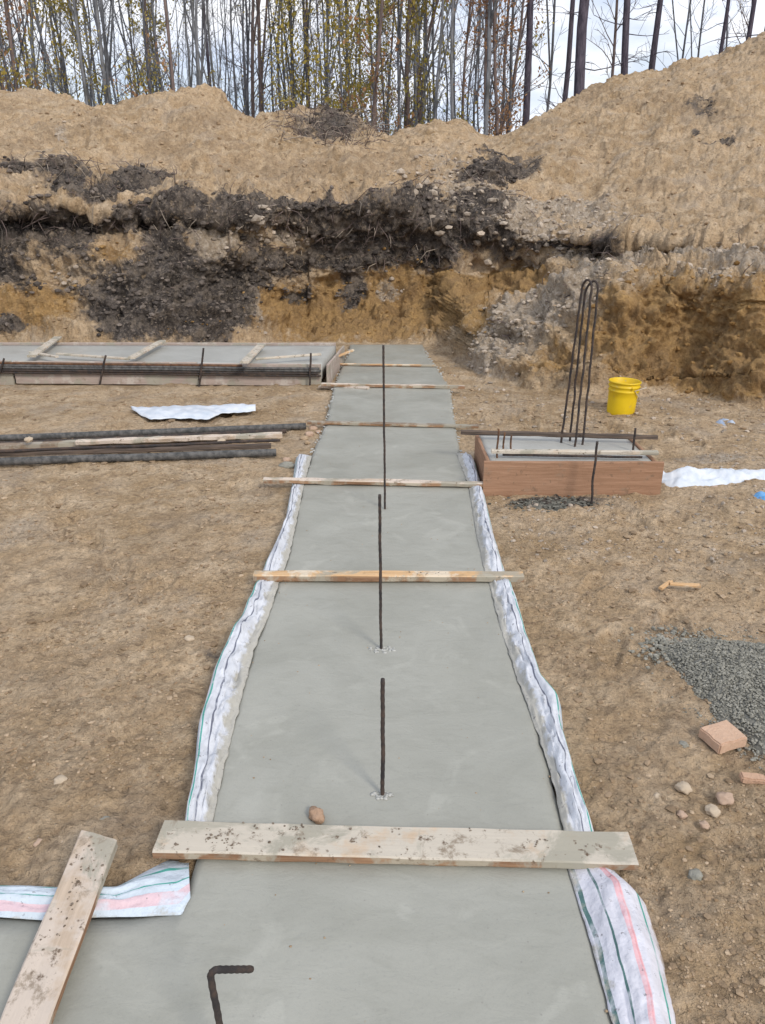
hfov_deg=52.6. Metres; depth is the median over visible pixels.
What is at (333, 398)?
mortar crumbs
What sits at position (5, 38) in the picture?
leafy sapling
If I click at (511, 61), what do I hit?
birch tree
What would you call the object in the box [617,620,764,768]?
gravel
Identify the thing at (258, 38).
bare tree
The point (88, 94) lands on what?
birch tree
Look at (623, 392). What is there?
bucket
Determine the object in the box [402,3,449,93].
birch tree
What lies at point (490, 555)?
woven bag
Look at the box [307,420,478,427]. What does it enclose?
spacer board
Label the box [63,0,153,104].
birch tree
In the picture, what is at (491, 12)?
birch tree
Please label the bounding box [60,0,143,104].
birch tree
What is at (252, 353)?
cross slat
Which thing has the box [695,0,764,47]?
pine tree
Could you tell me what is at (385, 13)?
leafy sapling
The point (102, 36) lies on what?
birch tree
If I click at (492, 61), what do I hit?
birch tree
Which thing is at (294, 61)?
leafy sapling
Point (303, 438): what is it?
clod
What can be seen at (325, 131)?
root tangle
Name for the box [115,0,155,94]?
bare tree
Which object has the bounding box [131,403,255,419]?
plastic sheet
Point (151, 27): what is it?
leafy sapling
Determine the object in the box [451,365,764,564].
soil clods
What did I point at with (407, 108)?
bare tree
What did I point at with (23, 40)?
birch tree
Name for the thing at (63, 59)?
birch tree
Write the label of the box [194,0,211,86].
pine tree
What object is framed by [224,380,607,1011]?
grit
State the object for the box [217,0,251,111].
birch tree
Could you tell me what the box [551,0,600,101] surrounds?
pine tree
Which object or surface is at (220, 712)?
woven bag
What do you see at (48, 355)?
edge batten
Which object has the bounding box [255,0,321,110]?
leafy sapling
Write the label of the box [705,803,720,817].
stone
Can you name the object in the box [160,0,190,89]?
birch tree
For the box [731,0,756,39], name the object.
pine tree
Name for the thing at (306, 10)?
bare tree
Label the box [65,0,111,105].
birch tree
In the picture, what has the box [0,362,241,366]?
steel bar
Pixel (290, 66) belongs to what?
birch tree
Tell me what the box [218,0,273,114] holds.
birch tree
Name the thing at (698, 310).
ochre lumps
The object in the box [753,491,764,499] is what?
plastic scrap
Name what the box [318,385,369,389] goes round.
plank
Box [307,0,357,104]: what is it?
birch tree
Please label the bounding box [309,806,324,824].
stone
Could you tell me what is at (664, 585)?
wood scrap
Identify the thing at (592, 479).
rebar stake
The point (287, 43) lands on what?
birch tree
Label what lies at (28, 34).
birch tree
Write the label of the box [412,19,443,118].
birch tree
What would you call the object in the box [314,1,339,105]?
birch tree
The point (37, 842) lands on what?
stone
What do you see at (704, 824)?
stone
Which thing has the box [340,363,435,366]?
spacer board
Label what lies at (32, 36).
birch tree
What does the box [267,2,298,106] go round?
birch tree
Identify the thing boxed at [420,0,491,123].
birch tree
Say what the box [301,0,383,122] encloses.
leafy sapling
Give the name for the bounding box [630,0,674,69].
pine tree
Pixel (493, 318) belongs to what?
pale lumps
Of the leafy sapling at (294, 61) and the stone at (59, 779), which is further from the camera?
the leafy sapling at (294, 61)
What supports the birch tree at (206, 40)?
on the ground
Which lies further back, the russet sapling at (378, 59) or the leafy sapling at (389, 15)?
the leafy sapling at (389, 15)
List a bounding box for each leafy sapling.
[0,0,20,89]
[0,1,42,90]
[10,0,102,104]
[49,0,114,102]
[95,0,168,104]
[130,0,175,92]
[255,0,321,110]
[259,0,328,108]
[298,0,390,121]
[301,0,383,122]
[324,0,394,128]
[335,0,433,132]
[371,0,413,134]
[379,0,477,125]
[388,1,431,132]
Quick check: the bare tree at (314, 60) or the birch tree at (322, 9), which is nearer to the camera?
the birch tree at (322, 9)
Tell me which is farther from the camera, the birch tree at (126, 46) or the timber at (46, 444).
the birch tree at (126, 46)
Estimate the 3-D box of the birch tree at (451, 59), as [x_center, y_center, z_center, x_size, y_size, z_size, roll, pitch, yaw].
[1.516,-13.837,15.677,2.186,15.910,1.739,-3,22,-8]
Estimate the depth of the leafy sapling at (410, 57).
25.54 m
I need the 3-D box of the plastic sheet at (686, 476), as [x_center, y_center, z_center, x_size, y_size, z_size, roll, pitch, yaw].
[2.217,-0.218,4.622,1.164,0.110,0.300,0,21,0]
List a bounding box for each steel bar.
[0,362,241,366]
[0,364,319,369]
[1,369,317,374]
[1,371,320,376]
[2,367,320,371]
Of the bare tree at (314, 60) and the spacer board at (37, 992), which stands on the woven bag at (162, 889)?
the spacer board at (37, 992)
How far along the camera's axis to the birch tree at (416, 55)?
20.68 m
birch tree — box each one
[0,0,41,84]
[0,0,59,91]
[0,1,44,88]
[0,3,26,90]
[0,3,34,90]
[7,2,47,87]
[10,0,61,93]
[16,0,68,91]
[16,1,72,92]
[17,0,82,98]
[21,0,88,104]
[28,0,95,94]
[29,4,67,91]
[34,0,101,100]
[36,1,76,87]
[40,1,118,106]
[55,0,166,103]
[59,0,108,106]
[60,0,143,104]
[61,0,124,103]
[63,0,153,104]
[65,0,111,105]
[78,0,140,85]
[81,0,154,104]
[89,0,132,102]
[97,0,150,98]
[106,0,177,93]
[110,0,174,96]
[110,0,182,95]
[121,1,178,91]
[133,0,186,91]
[140,0,178,91]
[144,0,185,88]
[151,0,214,86]
[159,0,233,86]
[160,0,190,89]
[172,1,194,86]
[175,0,234,93]
[177,0,220,84]
[182,0,247,96]
[184,0,226,87]
[200,0,229,88]
[204,0,249,108]
[208,0,257,108]
[211,0,283,112]
[215,0,287,115]
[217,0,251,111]
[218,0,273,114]
[220,0,313,111]
[228,0,295,107]
[240,0,296,111]
[267,0,304,109]
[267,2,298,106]
[270,3,289,109]
[275,10,299,106]
[285,0,325,106]
[285,0,346,107]
[289,0,330,106]
[294,0,351,102]
[296,0,344,104]
[298,0,344,103]
[301,2,352,103]
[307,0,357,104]
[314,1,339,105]
[317,0,375,113]
[322,0,386,105]
[333,0,394,126]
[334,0,390,117]
[335,0,369,108]
[338,4,384,111]
[341,1,390,110]
[366,0,406,131]
[370,0,428,128]
[373,2,422,126]
[373,9,411,129]
[374,0,429,130]
[379,0,422,124]
[389,0,474,122]
[394,0,496,118]
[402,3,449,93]
[411,0,461,119]
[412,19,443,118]
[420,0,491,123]
[421,5,476,121]
[439,1,484,120]
[441,0,454,119]
[445,2,508,131]
[455,1,526,125]
[459,2,509,127]
[467,0,525,130]
[473,3,517,133]
[474,0,557,132]
[484,0,565,134]
[492,3,543,122]
[499,0,565,112]
[639,0,717,67]
[678,0,717,56]
[710,0,749,53]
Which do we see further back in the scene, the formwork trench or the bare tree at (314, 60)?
the bare tree at (314, 60)
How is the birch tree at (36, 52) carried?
on the ground
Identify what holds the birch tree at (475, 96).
on the ground
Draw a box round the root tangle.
[0,90,752,354]
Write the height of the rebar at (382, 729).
0.492 m
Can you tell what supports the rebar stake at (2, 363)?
on the ground
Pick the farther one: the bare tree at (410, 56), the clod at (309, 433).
the bare tree at (410, 56)
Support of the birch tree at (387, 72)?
on the ground
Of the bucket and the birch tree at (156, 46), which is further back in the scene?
the birch tree at (156, 46)
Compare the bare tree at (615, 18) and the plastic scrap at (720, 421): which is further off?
the bare tree at (615, 18)
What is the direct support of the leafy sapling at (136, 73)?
on the ground
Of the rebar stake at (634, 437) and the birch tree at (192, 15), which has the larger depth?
the birch tree at (192, 15)
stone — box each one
[24,437,32,442]
[33,838,41,846]
[53,774,67,784]
[184,635,194,640]
[278,461,294,468]
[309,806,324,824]
[674,781,692,794]
[677,810,687,818]
[679,740,688,747]
[687,868,702,880]
[699,820,709,828]
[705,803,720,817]
[716,791,733,804]
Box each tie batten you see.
[461,430,657,439]
[491,449,658,454]
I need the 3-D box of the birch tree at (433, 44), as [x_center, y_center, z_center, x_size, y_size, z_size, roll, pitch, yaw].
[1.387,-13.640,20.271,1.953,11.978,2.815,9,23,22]
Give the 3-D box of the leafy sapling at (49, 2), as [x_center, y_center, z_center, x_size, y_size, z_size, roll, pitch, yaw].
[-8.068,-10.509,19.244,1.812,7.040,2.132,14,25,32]
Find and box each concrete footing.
[0,344,612,1023]
[0,345,335,379]
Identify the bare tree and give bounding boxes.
[0,2,50,86]
[3,9,24,89]
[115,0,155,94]
[209,0,288,113]
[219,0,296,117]
[285,0,325,108]
[309,2,332,106]
[388,2,435,121]
[394,6,440,127]
[395,0,453,126]
[444,0,493,119]
[497,0,540,123]
[586,0,638,77]
[717,0,751,49]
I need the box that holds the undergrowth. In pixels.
[0,1,524,135]
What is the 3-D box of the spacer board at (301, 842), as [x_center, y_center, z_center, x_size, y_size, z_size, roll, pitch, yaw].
[0.028,0.833,1.936,1.185,0.031,0.108,1,21,2]
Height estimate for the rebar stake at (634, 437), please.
0.238 m
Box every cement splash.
[368,646,395,652]
[370,791,393,800]
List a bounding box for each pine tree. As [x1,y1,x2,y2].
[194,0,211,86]
[500,0,542,125]
[534,0,648,113]
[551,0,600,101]
[590,0,668,74]
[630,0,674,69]
[638,12,657,69]
[689,0,730,53]
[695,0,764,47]
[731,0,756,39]
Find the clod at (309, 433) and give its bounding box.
[305,431,313,436]
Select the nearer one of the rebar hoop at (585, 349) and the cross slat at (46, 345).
the rebar hoop at (585, 349)
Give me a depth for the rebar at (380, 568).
2.72 m
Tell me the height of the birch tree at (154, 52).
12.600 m
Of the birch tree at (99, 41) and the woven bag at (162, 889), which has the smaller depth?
the woven bag at (162, 889)
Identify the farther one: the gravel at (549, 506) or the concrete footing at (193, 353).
the concrete footing at (193, 353)
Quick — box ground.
[0,31,764,1023]
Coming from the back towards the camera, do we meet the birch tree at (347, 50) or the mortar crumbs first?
the birch tree at (347, 50)
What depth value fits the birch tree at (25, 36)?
24.09 m
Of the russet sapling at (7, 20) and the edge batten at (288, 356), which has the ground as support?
the russet sapling at (7, 20)
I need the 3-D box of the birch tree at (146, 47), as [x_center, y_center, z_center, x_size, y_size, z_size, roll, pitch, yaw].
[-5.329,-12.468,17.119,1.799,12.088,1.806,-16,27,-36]
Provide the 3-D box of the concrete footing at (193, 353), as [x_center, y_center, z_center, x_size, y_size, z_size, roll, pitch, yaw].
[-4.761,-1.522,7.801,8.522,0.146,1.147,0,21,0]
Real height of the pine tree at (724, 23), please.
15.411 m
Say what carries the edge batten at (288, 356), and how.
on the formwork trench
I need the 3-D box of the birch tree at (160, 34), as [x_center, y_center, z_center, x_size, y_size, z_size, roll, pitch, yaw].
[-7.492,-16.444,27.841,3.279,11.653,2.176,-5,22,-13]
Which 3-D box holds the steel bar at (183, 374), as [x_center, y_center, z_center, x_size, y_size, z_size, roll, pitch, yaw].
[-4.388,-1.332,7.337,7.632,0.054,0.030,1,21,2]
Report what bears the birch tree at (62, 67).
on the ground
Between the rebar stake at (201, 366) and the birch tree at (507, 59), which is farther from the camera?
the birch tree at (507, 59)
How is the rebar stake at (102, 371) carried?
on the ground
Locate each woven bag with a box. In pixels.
[0,860,190,919]
[185,580,278,821]
[263,454,311,570]
[456,452,504,570]
[488,578,593,831]
[568,867,675,1023]
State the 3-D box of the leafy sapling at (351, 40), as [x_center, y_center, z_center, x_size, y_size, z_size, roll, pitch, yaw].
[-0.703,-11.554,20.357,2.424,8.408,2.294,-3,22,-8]
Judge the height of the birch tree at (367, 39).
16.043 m
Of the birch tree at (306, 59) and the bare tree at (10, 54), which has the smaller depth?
the birch tree at (306, 59)
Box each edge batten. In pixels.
[29,351,58,357]
[56,353,129,359]
[255,353,320,359]
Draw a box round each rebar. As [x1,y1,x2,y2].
[207,965,253,1023]
[378,494,382,648]
[380,678,384,794]
[382,345,385,508]
[502,454,642,457]
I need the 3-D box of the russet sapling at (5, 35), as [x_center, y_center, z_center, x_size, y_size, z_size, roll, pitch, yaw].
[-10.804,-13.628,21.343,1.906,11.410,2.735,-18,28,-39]
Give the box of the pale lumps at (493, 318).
[50,121,764,377]
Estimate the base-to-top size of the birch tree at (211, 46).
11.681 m
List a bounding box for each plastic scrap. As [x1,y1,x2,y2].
[716,418,734,425]
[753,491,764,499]
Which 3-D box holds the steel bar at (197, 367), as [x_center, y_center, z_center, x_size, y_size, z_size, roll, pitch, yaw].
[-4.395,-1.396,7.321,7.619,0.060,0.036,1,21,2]
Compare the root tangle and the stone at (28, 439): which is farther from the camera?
the root tangle
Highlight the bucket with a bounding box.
[607,377,646,414]
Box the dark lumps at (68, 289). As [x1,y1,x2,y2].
[0,100,728,341]
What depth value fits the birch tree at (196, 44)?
19.21 m
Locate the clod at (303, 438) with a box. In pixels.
[299,436,307,439]
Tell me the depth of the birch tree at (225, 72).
29.33 m
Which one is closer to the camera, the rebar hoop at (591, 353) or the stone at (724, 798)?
the stone at (724, 798)
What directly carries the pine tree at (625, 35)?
on the ground
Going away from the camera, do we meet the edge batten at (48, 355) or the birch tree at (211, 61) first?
the edge batten at (48, 355)
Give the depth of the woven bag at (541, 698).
2.46 m
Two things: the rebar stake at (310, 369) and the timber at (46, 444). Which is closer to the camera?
the timber at (46, 444)
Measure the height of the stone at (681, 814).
0.018 m
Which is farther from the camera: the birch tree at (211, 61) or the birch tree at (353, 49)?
the birch tree at (353, 49)
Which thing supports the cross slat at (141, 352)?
on the formwork trench
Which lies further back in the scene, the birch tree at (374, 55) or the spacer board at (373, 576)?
the birch tree at (374, 55)
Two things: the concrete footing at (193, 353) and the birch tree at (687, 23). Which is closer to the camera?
the concrete footing at (193, 353)
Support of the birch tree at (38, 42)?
on the ground
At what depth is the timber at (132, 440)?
5.37 m
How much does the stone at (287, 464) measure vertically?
0.055 m
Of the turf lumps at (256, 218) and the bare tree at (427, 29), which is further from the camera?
the bare tree at (427, 29)
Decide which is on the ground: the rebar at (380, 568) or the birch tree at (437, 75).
the birch tree at (437, 75)
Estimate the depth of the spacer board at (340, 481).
4.50 m
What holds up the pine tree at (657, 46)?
on the ground
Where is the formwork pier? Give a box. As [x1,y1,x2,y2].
[474,435,663,496]
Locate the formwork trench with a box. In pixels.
[0,342,344,385]
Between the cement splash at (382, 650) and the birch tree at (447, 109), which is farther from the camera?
the birch tree at (447, 109)
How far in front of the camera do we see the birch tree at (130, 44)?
23.34 m
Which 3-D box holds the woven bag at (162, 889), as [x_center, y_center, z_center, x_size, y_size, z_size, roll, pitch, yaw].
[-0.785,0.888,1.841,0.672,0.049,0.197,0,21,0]
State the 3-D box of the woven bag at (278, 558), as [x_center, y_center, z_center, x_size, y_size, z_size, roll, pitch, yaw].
[-0.503,-0.053,4.249,0.129,0.090,1.850,0,21,-1]
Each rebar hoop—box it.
[560,279,592,446]
[569,280,598,444]
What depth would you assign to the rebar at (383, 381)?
3.99 m
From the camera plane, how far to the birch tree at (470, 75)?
29.39 m
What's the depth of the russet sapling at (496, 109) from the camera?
17.23 m
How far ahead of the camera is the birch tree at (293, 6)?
20.83 m
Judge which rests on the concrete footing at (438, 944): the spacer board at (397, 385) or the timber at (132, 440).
the spacer board at (397, 385)
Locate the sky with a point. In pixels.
(595, 55)
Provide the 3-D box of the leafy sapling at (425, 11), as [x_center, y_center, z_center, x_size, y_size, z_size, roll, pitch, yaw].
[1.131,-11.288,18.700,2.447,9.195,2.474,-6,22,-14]
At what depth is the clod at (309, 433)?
5.64 m
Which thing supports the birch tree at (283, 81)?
on the ground
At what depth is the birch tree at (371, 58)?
23.05 m
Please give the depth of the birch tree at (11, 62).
24.64 m
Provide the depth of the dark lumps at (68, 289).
9.16 m
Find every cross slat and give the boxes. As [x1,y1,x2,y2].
[27,336,61,357]
[128,340,165,358]
[240,343,265,363]
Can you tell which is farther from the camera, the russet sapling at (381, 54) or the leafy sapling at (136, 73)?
the russet sapling at (381, 54)
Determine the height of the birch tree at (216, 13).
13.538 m
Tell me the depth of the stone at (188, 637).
2.95 m
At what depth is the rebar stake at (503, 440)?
4.59 m
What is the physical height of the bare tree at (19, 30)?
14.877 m
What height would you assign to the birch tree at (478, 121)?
12.991 m
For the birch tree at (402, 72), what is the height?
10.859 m
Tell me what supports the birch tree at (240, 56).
on the ground
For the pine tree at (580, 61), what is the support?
on the ground
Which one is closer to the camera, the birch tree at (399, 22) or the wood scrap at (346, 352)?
the wood scrap at (346, 352)
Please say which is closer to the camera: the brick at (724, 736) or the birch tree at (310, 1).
the brick at (724, 736)
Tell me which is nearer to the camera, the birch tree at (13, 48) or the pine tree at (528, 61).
the pine tree at (528, 61)
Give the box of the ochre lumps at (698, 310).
[1,242,764,397]
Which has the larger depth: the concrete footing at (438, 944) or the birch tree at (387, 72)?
the birch tree at (387, 72)
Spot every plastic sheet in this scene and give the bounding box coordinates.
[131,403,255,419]
[662,466,764,486]
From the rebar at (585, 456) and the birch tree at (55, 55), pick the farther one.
the birch tree at (55, 55)
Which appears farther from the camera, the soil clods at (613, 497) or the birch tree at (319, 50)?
the birch tree at (319, 50)
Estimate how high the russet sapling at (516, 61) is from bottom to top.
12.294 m
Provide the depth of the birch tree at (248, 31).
21.77 m
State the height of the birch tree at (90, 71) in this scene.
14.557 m
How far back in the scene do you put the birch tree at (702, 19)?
22.71 m
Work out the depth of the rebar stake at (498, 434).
4.50 m
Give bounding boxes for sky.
[0,0,764,134]
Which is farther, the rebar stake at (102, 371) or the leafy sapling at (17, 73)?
the leafy sapling at (17, 73)
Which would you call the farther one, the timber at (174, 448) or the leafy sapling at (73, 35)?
the leafy sapling at (73, 35)
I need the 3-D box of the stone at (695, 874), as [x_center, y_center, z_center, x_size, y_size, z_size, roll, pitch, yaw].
[0.774,0.899,1.911,0.038,0.022,0.039,9,23,23]
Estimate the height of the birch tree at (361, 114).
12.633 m
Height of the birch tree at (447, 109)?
12.134 m
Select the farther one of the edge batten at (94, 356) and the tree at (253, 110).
the tree at (253, 110)
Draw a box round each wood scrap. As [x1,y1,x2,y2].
[339,349,353,356]
[658,580,672,589]
[669,582,700,587]
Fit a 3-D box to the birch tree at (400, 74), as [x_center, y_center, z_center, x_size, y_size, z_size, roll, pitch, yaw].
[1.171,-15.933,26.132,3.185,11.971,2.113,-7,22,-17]
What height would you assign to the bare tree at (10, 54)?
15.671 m
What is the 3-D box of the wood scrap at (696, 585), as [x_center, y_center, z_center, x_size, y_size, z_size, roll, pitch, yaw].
[1.313,0.316,3.357,0.128,0.015,0.022,4,22,8]
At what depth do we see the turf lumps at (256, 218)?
9.87 m
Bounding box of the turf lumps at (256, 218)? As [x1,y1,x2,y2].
[228,168,592,272]
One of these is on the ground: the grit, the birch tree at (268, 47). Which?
the birch tree at (268, 47)
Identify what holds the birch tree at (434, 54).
on the ground
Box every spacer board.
[0,830,117,1023]
[152,820,638,869]
[253,570,523,581]
[263,477,482,487]
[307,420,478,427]
[321,382,464,388]
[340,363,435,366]
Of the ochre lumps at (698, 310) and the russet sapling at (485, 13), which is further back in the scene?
the russet sapling at (485, 13)
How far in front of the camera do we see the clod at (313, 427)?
5.79 m
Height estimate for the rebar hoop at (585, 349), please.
1.072 m
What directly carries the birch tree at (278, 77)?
on the ground
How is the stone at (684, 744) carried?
on the ground
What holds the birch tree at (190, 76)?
on the ground
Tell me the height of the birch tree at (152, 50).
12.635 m
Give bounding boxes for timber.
[0,433,239,448]
[0,443,270,456]
[75,432,281,444]
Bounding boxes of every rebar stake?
[0,358,4,373]
[99,355,106,384]
[198,348,204,386]
[309,353,311,385]
[496,429,499,457]
[502,432,505,448]
[590,441,598,503]
[632,428,636,449]
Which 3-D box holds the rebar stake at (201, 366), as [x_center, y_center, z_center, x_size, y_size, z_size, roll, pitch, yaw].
[-1.688,-1.341,7.212,0.090,0.374,0.024,0,21,0]
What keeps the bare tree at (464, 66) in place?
on the ground
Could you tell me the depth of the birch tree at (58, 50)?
26.72 m
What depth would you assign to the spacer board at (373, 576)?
3.33 m
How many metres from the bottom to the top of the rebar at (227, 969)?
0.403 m
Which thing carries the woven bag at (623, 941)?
on the ground
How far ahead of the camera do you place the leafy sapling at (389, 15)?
26.25 m
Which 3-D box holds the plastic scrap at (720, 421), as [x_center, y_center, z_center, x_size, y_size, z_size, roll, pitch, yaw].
[2.587,-0.674,5.825,0.239,0.064,0.331,0,21,0]
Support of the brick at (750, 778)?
on the ground
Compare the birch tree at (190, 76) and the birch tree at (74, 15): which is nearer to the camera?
the birch tree at (74, 15)
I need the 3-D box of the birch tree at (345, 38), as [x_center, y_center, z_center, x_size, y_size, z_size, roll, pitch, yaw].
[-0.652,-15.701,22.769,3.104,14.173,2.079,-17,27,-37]
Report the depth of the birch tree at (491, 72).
41.13 m
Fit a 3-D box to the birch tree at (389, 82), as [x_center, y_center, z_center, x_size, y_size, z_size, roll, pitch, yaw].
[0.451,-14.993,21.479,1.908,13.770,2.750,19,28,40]
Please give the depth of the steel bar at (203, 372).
7.25 m
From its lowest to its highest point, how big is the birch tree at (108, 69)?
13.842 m
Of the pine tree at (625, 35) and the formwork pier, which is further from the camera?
the pine tree at (625, 35)
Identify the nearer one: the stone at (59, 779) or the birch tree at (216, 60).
the stone at (59, 779)
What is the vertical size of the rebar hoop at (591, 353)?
1.063 m
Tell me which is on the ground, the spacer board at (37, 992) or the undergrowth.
the undergrowth
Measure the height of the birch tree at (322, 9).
15.909 m
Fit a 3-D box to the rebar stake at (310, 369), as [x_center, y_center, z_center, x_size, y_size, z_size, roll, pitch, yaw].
[-0.670,-1.308,7.186,0.040,0.332,0.024,0,21,0]
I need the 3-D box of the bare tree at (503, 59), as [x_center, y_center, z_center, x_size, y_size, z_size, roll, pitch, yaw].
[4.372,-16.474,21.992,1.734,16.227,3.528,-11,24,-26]
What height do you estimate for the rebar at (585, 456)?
0.014 m
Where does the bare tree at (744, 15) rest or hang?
on the ground
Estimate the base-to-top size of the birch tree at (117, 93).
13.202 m
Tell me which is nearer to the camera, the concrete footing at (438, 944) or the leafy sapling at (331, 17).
the concrete footing at (438, 944)
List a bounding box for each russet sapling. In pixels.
[0,0,59,91]
[0,21,11,89]
[109,0,176,96]
[328,0,413,133]
[354,0,404,134]
[447,0,531,135]
[463,0,528,135]
[475,0,550,133]
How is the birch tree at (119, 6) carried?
on the ground
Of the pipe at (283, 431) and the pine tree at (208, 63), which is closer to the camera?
the pipe at (283, 431)
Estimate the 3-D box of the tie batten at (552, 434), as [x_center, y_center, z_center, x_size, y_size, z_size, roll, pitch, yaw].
[1.095,-0.482,4.829,1.209,0.031,0.036,2,21,5]
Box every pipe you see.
[0,423,305,440]
[0,429,286,442]
[0,439,279,452]
[0,449,275,465]
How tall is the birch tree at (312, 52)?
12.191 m
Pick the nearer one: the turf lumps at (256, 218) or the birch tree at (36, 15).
the turf lumps at (256, 218)
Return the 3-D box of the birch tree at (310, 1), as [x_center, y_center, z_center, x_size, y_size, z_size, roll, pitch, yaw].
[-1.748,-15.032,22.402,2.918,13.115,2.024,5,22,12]
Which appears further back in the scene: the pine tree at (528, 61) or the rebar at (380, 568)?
the pine tree at (528, 61)
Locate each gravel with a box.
[488,494,613,514]
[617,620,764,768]
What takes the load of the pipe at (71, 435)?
on the ground
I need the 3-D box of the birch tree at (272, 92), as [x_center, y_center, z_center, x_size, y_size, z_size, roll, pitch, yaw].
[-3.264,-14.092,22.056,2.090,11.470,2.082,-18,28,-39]
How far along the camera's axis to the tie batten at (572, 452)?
4.49 m
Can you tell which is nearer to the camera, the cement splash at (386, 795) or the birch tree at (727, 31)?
the cement splash at (386, 795)
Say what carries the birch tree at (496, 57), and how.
on the ground
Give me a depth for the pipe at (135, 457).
5.04 m
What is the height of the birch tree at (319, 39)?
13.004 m
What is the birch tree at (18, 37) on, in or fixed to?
on the ground
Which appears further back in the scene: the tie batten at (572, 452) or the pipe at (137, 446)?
the pipe at (137, 446)
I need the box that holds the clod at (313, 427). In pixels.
[309,425,317,429]
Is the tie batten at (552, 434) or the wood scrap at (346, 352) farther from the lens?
the wood scrap at (346, 352)
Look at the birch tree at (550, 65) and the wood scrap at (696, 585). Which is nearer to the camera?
the wood scrap at (696, 585)
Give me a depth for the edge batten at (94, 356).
7.36 m
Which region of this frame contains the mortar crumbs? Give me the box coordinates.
[295,349,461,526]
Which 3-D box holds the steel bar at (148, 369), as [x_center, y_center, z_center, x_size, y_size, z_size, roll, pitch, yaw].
[-4.388,-1.377,7.328,7.632,0.060,0.034,1,21,2]
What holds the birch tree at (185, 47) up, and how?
on the ground
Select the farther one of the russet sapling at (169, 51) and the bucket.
the russet sapling at (169, 51)
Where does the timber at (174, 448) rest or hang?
on the ground
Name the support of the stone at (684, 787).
on the ground
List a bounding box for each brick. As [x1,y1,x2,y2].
[698,720,746,753]
[739,772,764,784]

